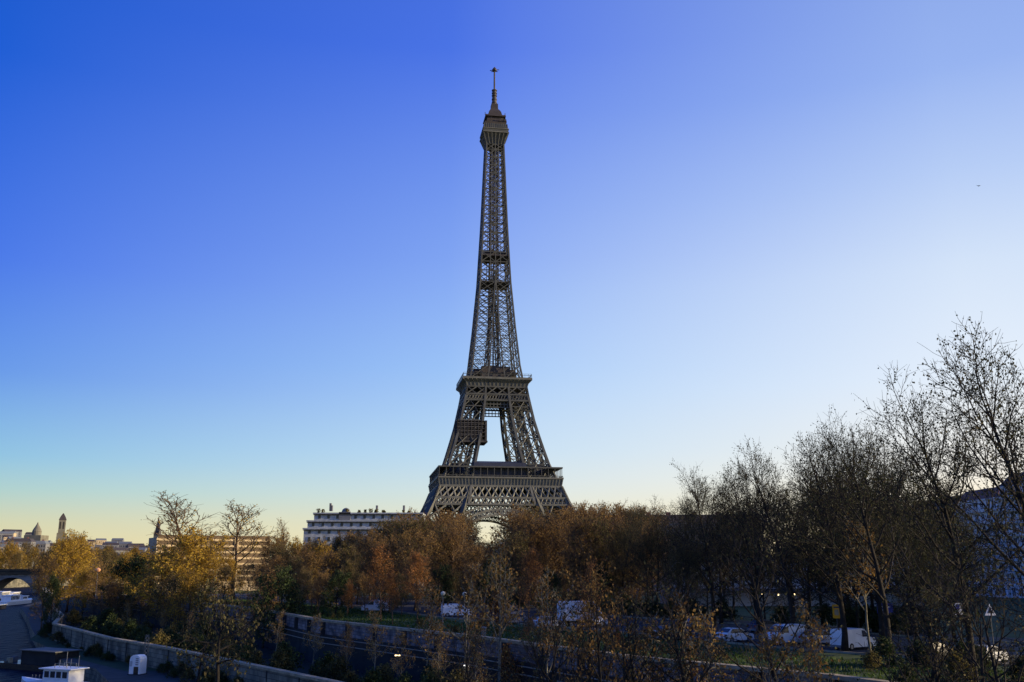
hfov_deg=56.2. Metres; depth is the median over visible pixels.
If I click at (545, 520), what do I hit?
leafy tree
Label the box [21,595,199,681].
quay
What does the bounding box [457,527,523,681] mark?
young tree
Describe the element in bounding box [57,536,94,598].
leafy tree
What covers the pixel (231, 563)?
leafy tree
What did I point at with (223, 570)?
leafy tree
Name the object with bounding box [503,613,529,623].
parked car
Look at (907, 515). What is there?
plane tree
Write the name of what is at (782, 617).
shrub
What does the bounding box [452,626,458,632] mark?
shrub
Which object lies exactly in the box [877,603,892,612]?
direction sign
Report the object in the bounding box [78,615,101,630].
shrub
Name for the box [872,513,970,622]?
plane tree
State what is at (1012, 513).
plane tree
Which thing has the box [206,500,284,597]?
bare tree
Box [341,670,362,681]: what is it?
shrub
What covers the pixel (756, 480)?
plane tree
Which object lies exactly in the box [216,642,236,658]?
shrub
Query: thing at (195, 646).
shrub
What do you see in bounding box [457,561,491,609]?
leafy tree
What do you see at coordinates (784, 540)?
plane tree
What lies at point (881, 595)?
plane tree
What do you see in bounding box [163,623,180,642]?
shrub
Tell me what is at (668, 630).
parked car
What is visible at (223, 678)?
shrub
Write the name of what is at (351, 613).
grass
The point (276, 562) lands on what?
leafy tree
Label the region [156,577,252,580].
window
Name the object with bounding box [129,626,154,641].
shrub
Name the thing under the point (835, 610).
road sign
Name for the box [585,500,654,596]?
plane tree
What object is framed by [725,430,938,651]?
plane tree
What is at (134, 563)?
dark tree
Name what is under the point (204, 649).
dark tree
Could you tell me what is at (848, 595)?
plane tree
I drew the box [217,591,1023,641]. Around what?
pavement
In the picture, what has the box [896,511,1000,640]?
plane tree
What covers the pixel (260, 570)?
leafy tree
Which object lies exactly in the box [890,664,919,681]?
shrub
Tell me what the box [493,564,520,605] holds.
leafy tree
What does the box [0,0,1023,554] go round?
sky
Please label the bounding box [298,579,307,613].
young tree
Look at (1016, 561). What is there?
apartment block
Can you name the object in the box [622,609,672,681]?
young tree
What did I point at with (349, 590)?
orange tree
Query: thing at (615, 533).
plane tree
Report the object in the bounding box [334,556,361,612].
leafy tree
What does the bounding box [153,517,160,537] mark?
church spire
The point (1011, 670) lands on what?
shrub
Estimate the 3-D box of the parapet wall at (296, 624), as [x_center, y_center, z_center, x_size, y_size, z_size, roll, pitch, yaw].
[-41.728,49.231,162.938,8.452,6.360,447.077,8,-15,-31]
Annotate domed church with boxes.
[24,523,48,540]
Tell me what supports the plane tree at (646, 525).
on the ground at (742, 611)
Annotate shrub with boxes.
[37,628,47,636]
[48,631,62,640]
[57,636,67,644]
[64,606,83,626]
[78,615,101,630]
[83,647,95,655]
[88,625,99,632]
[89,641,102,655]
[94,647,103,657]
[95,608,120,626]
[96,608,111,624]
[98,613,121,631]
[98,621,116,635]
[99,627,108,634]
[101,653,110,660]
[107,653,117,660]
[109,623,121,637]
[114,618,124,624]
[115,618,138,639]
[121,609,133,623]
[122,617,141,629]
[123,654,130,663]
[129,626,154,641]
[135,627,153,642]
[146,628,169,645]
[156,663,168,672]
[159,660,174,673]
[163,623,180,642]
[163,629,175,645]
[166,667,180,677]
[168,628,188,648]
[171,661,186,675]
[180,663,195,681]
[181,626,201,637]
[182,631,206,652]
[187,620,212,640]
[197,634,211,651]
[199,668,208,679]
[200,668,226,681]
[205,635,239,654]
[206,632,237,651]
[214,669,231,681]
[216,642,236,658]
[230,674,246,681]
[232,643,252,661]
[242,639,262,659]
[245,650,266,665]
[246,645,256,658]
[265,646,297,671]
[268,640,305,671]
[308,656,325,675]
[312,651,354,680]
[316,655,358,681]
[334,610,343,618]
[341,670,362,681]
[357,666,383,681]
[362,665,397,681]
[377,662,398,681]
[392,671,413,681]
[417,617,423,627]
[417,660,432,681]
[421,668,447,681]
[431,667,475,681]
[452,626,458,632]
[477,610,489,631]
[485,588,519,629]
[490,642,521,681]
[492,627,498,636]
[522,615,534,634]
[608,591,637,611]
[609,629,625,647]
[619,603,633,614]
[621,597,644,613]
[637,598,660,616]
[642,602,657,616]
[657,596,686,617]
[659,606,676,618]
[680,598,708,616]
[709,598,739,620]
[714,646,730,660]
[768,604,800,622]
[777,611,791,623]
[803,603,835,626]
[826,607,863,627]
[845,603,875,630]
[860,649,881,671]
[863,602,905,633]
[864,600,907,633]
[864,635,910,667]
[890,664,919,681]
[903,638,940,666]
[904,605,943,632]
[915,651,943,665]
[933,648,978,681]
[945,637,966,656]
[959,644,996,667]
[1002,647,1023,676]
[1005,656,1022,679]
[1014,656,1023,681]
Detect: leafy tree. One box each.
[0,539,31,568]
[4,549,29,568]
[5,550,23,568]
[14,541,40,568]
[25,529,95,606]
[25,548,62,627]
[26,544,43,568]
[43,528,108,611]
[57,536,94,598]
[68,566,96,613]
[79,546,107,585]
[80,561,112,613]
[90,547,103,566]
[93,546,124,580]
[95,578,136,615]
[96,554,140,604]
[110,549,133,585]
[118,543,186,618]
[121,570,157,621]
[127,544,141,560]
[129,522,233,625]
[139,549,150,577]
[142,550,164,591]
[145,570,189,626]
[156,547,185,591]
[158,566,214,626]
[180,544,226,587]
[188,550,225,597]
[210,564,238,600]
[214,553,245,599]
[230,562,258,604]
[235,565,287,647]
[245,563,273,602]
[248,533,287,575]
[252,532,294,595]
[255,553,287,600]
[261,543,298,602]
[278,555,315,594]
[279,536,312,577]
[283,566,315,612]
[286,544,319,590]
[289,550,328,610]
[302,539,330,594]
[303,570,334,612]
[307,539,338,604]
[308,536,328,571]
[310,548,346,606]
[318,533,342,568]
[327,536,356,596]
[328,528,363,597]
[332,543,371,607]
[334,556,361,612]
[339,535,374,603]
[344,530,372,585]
[350,529,389,594]
[351,571,375,613]
[354,537,400,598]
[355,526,394,599]
[360,518,398,544]
[362,515,409,571]
[372,536,405,607]
[376,510,417,595]
[384,524,426,601]
[389,526,453,610]
[390,571,414,614]
[393,512,429,562]
[394,514,439,604]
[402,558,439,613]
[404,510,454,590]
[409,506,431,592]
[411,524,458,608]
[420,524,472,594]
[422,518,469,602]
[426,511,481,603]
[429,508,483,568]
[435,508,462,591]
[439,568,463,603]
[457,538,493,610]
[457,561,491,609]
[458,510,486,545]
[475,541,497,591]
[478,541,499,565]
[488,538,518,582]
[489,505,533,573]
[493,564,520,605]
[496,528,547,607]
[501,519,549,585]
[506,503,558,598]
[510,500,556,588]
[512,520,562,606]
[513,512,577,600]
[515,575,537,607]
[518,514,576,607]
[540,504,589,589]
[541,504,569,596]
[543,535,650,681]
[549,506,585,576]
[551,510,621,599]
[552,503,582,561]
[553,571,576,600]
[554,565,647,681]
[561,510,620,582]
[565,572,590,600]
[566,503,624,598]
[571,500,614,557]
[583,500,628,596]
[591,498,650,548]
[597,513,643,602]
[600,505,652,569]
[602,556,636,600]
[611,505,657,598]
[617,519,662,609]
[620,573,643,602]
[621,522,663,602]
[627,502,668,592]
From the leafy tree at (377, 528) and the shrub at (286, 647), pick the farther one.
the leafy tree at (377, 528)
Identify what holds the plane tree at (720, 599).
on the ground at (742, 611)
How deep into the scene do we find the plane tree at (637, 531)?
162.32 m
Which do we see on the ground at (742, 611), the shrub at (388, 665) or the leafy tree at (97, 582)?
the leafy tree at (97, 582)
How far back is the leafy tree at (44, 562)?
230.03 m
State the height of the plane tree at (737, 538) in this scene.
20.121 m
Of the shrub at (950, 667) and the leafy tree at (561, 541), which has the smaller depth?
the shrub at (950, 667)
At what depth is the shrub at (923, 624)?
115.89 m
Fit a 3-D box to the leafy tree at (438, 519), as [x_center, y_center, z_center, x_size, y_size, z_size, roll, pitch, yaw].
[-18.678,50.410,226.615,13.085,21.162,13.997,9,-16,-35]
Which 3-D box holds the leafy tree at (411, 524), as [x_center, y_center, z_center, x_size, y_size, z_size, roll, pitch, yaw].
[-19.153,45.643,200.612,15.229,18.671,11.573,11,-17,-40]
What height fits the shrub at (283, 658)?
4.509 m
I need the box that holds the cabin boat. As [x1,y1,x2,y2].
[21,652,89,681]
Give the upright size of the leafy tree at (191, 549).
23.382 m
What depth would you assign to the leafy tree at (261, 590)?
167.56 m
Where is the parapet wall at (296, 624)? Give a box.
[76,586,894,681]
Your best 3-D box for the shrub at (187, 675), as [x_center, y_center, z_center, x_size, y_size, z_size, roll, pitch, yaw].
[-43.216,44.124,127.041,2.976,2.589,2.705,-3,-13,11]
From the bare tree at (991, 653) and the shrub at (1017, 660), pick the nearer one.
the bare tree at (991, 653)
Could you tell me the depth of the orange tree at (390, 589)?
133.71 m
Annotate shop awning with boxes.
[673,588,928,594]
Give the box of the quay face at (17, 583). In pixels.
[4,579,123,587]
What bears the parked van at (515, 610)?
on the quay road
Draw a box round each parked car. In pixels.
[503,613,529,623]
[533,616,565,626]
[650,625,689,639]
[683,616,712,628]
[715,627,754,641]
[747,619,774,631]
[798,629,829,644]
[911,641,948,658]
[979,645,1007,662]
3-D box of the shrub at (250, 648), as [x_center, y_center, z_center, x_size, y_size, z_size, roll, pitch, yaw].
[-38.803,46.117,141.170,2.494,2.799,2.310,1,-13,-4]
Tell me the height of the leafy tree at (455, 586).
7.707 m
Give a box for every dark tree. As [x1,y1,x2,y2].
[39,571,63,632]
[96,552,156,615]
[163,571,272,681]
[173,600,239,681]
[245,564,311,650]
[319,569,355,614]
[372,572,403,613]
[426,563,462,608]
[467,558,514,610]
[532,567,562,613]
[581,560,621,610]
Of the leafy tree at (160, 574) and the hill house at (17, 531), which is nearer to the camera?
the leafy tree at (160, 574)
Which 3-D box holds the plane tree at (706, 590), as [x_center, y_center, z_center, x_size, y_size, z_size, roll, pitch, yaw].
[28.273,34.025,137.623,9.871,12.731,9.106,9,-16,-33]
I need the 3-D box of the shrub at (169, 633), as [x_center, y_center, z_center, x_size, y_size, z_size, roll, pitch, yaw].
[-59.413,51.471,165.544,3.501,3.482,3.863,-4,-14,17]
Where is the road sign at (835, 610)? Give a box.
[832,604,839,627]
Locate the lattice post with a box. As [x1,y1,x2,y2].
[144,635,149,671]
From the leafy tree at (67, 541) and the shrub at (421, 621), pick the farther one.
the leafy tree at (67, 541)
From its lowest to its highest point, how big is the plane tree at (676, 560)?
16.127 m
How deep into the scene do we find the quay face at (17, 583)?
724.95 m
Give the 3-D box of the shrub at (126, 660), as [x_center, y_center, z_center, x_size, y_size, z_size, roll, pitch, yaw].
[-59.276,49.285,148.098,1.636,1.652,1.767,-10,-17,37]
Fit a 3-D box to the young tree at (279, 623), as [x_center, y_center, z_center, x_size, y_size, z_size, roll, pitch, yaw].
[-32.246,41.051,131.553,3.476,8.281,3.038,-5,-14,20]
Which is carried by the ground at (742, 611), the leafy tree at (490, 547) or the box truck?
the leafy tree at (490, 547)
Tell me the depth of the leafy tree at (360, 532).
264.84 m
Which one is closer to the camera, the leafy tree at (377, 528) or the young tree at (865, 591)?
the young tree at (865, 591)
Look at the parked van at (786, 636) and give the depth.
100.12 m
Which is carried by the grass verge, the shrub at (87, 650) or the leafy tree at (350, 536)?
the shrub at (87, 650)
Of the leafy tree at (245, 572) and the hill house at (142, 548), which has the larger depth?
the hill house at (142, 548)
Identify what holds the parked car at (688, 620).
on the quay road
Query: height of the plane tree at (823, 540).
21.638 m
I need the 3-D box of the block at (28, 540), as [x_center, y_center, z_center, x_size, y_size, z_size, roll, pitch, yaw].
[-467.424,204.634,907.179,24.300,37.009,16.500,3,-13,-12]
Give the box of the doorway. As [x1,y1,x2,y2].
[133,667,137,673]
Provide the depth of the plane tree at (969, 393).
65.16 m
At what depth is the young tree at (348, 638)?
112.79 m
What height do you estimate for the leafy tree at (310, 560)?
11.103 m
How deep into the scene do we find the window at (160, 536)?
410.57 m
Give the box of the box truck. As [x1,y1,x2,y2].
[557,601,607,626]
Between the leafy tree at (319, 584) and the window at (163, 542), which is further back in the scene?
the window at (163, 542)
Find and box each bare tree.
[136,491,243,591]
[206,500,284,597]
[272,517,290,555]
[497,576,616,681]
[576,566,702,681]
[623,558,791,681]
[679,516,846,681]
[846,535,1022,681]
[899,542,1023,681]
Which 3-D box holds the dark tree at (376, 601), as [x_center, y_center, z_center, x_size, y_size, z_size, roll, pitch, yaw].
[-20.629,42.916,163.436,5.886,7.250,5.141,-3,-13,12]
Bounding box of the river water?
[0,584,122,681]
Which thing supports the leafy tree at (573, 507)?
on the ground at (742, 611)
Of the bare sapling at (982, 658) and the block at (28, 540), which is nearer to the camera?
the bare sapling at (982, 658)
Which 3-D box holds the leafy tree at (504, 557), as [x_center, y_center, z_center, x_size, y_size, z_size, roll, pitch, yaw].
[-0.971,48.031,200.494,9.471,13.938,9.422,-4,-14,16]
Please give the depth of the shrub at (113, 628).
182.91 m
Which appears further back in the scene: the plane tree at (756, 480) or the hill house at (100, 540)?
the hill house at (100, 540)
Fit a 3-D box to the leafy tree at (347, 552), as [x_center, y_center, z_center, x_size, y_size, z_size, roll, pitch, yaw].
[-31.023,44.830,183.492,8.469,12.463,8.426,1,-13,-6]
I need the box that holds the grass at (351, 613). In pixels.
[185,599,1023,681]
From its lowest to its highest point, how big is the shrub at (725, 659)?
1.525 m
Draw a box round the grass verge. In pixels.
[30,631,160,670]
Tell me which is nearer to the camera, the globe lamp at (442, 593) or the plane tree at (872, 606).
the plane tree at (872, 606)
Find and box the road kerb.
[217,593,1023,666]
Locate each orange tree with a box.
[309,587,321,613]
[341,580,357,615]
[361,543,398,620]
[378,566,402,624]
[399,550,435,623]
[511,545,544,628]
[575,559,605,644]
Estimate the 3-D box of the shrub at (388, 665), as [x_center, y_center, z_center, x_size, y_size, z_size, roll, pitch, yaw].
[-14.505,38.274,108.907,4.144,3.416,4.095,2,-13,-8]
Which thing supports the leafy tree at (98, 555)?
on the far ground
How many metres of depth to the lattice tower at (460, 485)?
561.72 m
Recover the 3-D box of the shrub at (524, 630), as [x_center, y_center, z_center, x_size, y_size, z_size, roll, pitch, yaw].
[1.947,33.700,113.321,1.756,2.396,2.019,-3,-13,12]
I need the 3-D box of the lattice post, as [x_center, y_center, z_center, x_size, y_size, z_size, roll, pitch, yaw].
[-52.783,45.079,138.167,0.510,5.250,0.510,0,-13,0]
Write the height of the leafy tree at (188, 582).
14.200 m
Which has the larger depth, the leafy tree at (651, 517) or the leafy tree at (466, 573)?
the leafy tree at (651, 517)
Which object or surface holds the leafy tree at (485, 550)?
on the ground at (742, 611)
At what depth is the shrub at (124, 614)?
211.13 m
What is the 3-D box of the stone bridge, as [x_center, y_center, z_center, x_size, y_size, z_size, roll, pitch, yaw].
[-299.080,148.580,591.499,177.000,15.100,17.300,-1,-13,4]
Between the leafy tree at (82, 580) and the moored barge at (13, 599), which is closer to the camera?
the leafy tree at (82, 580)
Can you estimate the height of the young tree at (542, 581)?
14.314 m
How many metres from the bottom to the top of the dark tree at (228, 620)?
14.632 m
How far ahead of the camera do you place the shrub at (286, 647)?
119.77 m
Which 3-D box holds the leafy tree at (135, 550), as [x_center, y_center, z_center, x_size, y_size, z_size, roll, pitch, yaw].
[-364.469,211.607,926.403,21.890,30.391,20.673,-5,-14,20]
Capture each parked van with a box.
[361,600,388,611]
[440,604,470,616]
[492,605,525,616]
[762,624,804,644]
[830,628,875,649]
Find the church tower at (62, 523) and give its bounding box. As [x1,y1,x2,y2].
[56,513,66,542]
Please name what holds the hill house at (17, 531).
on the hills
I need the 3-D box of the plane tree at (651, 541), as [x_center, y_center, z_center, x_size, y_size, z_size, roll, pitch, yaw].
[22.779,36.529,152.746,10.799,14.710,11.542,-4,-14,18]
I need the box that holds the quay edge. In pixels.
[20,608,108,681]
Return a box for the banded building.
[148,535,268,590]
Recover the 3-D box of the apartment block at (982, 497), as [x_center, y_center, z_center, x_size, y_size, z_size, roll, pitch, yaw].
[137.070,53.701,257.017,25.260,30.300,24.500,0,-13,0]
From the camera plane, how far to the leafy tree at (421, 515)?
264.49 m
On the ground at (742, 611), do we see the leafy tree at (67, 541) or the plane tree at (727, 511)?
the plane tree at (727, 511)
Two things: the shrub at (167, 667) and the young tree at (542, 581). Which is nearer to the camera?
the young tree at (542, 581)
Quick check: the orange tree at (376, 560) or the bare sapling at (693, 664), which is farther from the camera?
the orange tree at (376, 560)
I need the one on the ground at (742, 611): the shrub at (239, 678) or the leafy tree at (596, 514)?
the leafy tree at (596, 514)
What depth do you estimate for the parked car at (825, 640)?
99.40 m
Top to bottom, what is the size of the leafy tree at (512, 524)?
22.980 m
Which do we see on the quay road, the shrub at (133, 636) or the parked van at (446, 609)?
the parked van at (446, 609)
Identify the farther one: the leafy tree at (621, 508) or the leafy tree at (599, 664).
the leafy tree at (621, 508)
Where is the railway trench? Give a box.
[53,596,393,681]
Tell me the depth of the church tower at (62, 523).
979.41 m
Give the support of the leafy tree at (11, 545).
on the far ground
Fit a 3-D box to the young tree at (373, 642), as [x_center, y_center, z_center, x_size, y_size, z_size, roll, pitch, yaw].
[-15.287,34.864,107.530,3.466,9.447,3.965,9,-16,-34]
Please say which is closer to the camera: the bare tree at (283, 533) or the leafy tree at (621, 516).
the leafy tree at (621, 516)
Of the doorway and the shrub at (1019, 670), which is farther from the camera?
the doorway
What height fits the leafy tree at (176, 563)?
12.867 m
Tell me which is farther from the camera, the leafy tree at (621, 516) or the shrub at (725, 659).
the leafy tree at (621, 516)
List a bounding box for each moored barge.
[0,591,19,600]
[0,595,32,605]
[0,598,6,608]
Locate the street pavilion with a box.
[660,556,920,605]
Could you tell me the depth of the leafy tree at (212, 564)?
219.62 m
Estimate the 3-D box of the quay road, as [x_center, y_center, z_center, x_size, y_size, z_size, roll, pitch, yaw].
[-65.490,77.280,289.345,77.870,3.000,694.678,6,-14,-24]
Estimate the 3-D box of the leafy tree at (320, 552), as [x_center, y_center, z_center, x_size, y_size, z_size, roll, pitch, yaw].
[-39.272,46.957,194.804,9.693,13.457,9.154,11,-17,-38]
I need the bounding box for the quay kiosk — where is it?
[127,654,146,674]
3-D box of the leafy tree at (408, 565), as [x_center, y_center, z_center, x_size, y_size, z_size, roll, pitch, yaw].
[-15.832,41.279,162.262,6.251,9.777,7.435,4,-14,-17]
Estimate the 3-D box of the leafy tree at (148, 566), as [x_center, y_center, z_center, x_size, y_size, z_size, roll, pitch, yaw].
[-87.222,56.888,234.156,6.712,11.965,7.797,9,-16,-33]
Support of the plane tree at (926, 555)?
on the ground at (742, 611)
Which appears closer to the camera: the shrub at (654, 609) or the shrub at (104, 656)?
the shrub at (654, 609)
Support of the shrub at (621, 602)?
on the ground at (742, 611)
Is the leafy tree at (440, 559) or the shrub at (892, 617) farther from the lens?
the leafy tree at (440, 559)
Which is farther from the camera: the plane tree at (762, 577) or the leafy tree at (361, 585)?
the leafy tree at (361, 585)
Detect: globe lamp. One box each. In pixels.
[95,568,100,596]
[440,591,445,623]
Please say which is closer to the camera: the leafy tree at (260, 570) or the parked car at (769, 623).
the parked car at (769, 623)
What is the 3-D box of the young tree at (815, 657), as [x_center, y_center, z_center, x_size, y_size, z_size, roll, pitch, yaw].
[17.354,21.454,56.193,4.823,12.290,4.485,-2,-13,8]
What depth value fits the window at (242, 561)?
414.39 m
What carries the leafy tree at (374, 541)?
on the ground at (742, 611)
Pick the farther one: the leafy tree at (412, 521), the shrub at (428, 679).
the leafy tree at (412, 521)
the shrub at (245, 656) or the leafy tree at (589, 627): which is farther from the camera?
the shrub at (245, 656)
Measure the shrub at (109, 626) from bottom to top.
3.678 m
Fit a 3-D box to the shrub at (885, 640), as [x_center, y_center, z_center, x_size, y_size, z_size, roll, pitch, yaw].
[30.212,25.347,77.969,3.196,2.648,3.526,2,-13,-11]
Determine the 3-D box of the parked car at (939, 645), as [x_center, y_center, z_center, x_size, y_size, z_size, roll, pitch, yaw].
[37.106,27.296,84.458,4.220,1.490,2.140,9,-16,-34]
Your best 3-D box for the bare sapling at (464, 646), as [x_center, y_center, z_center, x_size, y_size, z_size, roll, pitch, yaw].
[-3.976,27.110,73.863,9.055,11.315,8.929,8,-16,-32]
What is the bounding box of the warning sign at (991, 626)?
[985,604,995,659]
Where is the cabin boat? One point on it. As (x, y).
(66, 673)
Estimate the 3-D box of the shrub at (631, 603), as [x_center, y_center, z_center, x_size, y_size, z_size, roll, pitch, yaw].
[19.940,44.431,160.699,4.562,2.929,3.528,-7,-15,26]
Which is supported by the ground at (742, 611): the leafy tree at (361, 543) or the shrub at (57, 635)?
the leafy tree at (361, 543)
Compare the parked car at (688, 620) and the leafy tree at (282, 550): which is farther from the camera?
the leafy tree at (282, 550)
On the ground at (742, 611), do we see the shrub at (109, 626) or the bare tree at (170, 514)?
the bare tree at (170, 514)
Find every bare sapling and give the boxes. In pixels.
[418,623,514,681]
[431,630,523,681]
[488,608,610,681]
[571,594,693,681]
[647,618,747,681]
[846,578,1009,681]
[879,566,1023,681]
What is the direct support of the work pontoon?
on the river water
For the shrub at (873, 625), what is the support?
on the ground at (742, 611)
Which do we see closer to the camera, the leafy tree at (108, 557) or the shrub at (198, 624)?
the shrub at (198, 624)
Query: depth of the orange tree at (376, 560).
142.34 m
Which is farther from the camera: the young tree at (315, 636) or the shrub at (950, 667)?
the young tree at (315, 636)
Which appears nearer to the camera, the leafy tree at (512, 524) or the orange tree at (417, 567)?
the orange tree at (417, 567)
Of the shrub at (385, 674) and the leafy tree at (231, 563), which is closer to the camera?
the shrub at (385, 674)
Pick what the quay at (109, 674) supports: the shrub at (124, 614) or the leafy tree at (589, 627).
the leafy tree at (589, 627)
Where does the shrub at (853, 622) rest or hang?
on the ground at (742, 611)
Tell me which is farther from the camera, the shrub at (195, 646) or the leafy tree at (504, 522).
the leafy tree at (504, 522)
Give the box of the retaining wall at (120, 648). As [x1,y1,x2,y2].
[43,601,342,681]
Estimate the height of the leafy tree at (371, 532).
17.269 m
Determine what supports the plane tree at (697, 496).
on the ground at (742, 611)
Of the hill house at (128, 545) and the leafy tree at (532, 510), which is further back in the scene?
the hill house at (128, 545)
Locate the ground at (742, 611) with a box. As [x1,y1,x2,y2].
[105,575,1023,681]
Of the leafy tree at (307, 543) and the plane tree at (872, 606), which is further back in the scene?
the leafy tree at (307, 543)
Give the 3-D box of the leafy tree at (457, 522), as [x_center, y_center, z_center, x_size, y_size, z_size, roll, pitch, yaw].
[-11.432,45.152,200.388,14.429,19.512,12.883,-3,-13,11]
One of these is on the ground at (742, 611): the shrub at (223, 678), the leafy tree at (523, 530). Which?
the leafy tree at (523, 530)
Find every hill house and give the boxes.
[0,531,13,541]
[2,529,18,536]
[3,535,12,539]
[95,538,106,544]
[102,543,118,551]
[111,538,123,542]
[112,548,128,555]
[119,542,131,547]
[125,544,144,547]
[130,547,146,557]
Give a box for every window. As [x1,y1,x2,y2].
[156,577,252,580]
[157,547,264,550]
[158,535,265,538]
[158,541,265,544]
[160,553,268,556]
[192,559,261,562]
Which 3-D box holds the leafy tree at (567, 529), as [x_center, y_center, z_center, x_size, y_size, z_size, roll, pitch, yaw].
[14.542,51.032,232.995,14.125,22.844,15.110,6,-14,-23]
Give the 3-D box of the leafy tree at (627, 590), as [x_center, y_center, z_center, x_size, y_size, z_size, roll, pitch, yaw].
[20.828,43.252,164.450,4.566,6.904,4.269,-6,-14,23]
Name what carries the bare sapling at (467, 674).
on the quay at (109, 674)
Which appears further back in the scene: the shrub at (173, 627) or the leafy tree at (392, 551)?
the leafy tree at (392, 551)
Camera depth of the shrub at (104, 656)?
153.85 m
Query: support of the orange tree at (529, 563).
on the ground at (742, 611)
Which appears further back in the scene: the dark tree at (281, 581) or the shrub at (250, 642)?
the dark tree at (281, 581)
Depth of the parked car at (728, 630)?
102.52 m
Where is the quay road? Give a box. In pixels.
[168,592,1023,663]
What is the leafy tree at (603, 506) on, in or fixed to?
on the ground at (742, 611)
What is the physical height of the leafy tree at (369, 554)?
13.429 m
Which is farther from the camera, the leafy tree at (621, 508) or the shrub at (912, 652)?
the leafy tree at (621, 508)
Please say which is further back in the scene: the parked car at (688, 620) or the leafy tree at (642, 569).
the leafy tree at (642, 569)
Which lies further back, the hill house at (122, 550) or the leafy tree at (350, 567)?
the hill house at (122, 550)
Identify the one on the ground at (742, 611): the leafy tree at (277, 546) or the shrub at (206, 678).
the leafy tree at (277, 546)
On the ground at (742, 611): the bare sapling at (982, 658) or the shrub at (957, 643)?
the shrub at (957, 643)
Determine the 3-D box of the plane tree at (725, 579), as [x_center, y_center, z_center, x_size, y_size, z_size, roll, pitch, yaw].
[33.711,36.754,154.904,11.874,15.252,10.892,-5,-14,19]
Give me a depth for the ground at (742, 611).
128.91 m
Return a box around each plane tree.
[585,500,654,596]
[594,520,653,591]
[613,507,676,596]
[614,496,679,615]
[623,526,682,616]
[644,489,725,615]
[648,487,728,605]
[649,526,706,600]
[653,460,755,626]
[654,540,714,619]
[665,474,763,623]
[680,539,745,619]
[681,463,810,619]
[693,502,767,616]
[699,471,811,632]
[700,526,750,615]
[703,433,866,623]
[713,496,787,601]
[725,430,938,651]
[733,536,798,619]
[737,441,859,629]
[739,485,828,615]
[767,536,833,625]
[768,470,853,625]
[771,404,1006,664]
[775,440,911,624]
[780,464,894,602]
[797,425,926,637]
[802,469,930,632]
[804,504,894,627]
[804,526,888,627]
[825,419,1017,641]
[845,456,982,634]
[851,364,1023,681]
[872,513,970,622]
[875,312,1023,586]
[879,474,1017,641]
[890,537,980,635]
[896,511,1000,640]
[906,372,1023,674]
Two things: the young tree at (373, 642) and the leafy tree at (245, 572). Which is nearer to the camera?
the young tree at (373, 642)
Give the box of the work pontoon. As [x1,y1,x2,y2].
[0,647,82,671]
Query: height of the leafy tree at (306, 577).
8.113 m
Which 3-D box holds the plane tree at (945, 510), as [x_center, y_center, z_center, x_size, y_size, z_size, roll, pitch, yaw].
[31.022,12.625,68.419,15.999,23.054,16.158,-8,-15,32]
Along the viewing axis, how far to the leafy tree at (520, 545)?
180.12 m
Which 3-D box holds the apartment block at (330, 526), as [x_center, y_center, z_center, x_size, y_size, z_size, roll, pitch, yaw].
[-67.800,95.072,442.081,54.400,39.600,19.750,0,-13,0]
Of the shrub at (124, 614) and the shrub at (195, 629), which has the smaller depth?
the shrub at (195, 629)
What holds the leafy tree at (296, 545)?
on the ground at (742, 611)
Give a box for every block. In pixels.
[0,542,21,567]
[4,537,35,568]
[33,540,49,568]
[303,503,425,589]
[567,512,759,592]
[910,496,958,594]
[955,487,1010,597]
[996,472,1023,597]
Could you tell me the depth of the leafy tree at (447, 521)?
261.49 m
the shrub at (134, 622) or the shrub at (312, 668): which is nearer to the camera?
the shrub at (312, 668)
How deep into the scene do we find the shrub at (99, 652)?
158.62 m
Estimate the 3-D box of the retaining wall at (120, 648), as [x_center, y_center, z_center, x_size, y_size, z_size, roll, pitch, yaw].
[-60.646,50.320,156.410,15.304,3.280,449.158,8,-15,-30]
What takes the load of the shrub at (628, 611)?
on the ground at (742, 611)
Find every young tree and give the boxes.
[185,611,196,628]
[231,609,248,642]
[264,609,287,651]
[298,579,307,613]
[303,612,324,669]
[331,619,356,670]
[363,608,394,669]
[390,627,415,679]
[406,579,445,666]
[419,623,455,673]
[436,560,488,663]
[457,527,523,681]
[462,630,494,681]
[522,564,580,681]
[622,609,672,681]
[639,586,711,681]
[675,604,737,681]
[734,619,791,681]
[762,598,840,681]
[834,517,888,652]
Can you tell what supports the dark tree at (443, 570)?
on the ground at (742, 611)
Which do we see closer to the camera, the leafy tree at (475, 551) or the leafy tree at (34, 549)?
the leafy tree at (475, 551)
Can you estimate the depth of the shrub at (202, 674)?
125.76 m
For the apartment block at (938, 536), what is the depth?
283.02 m
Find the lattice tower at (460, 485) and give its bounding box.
[420,67,572,581]
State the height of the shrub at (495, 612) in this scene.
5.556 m
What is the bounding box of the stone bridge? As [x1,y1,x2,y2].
[0,569,124,592]
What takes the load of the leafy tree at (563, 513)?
on the ground at (742, 611)
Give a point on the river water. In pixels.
(14, 634)
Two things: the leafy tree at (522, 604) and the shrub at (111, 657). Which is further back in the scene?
the leafy tree at (522, 604)

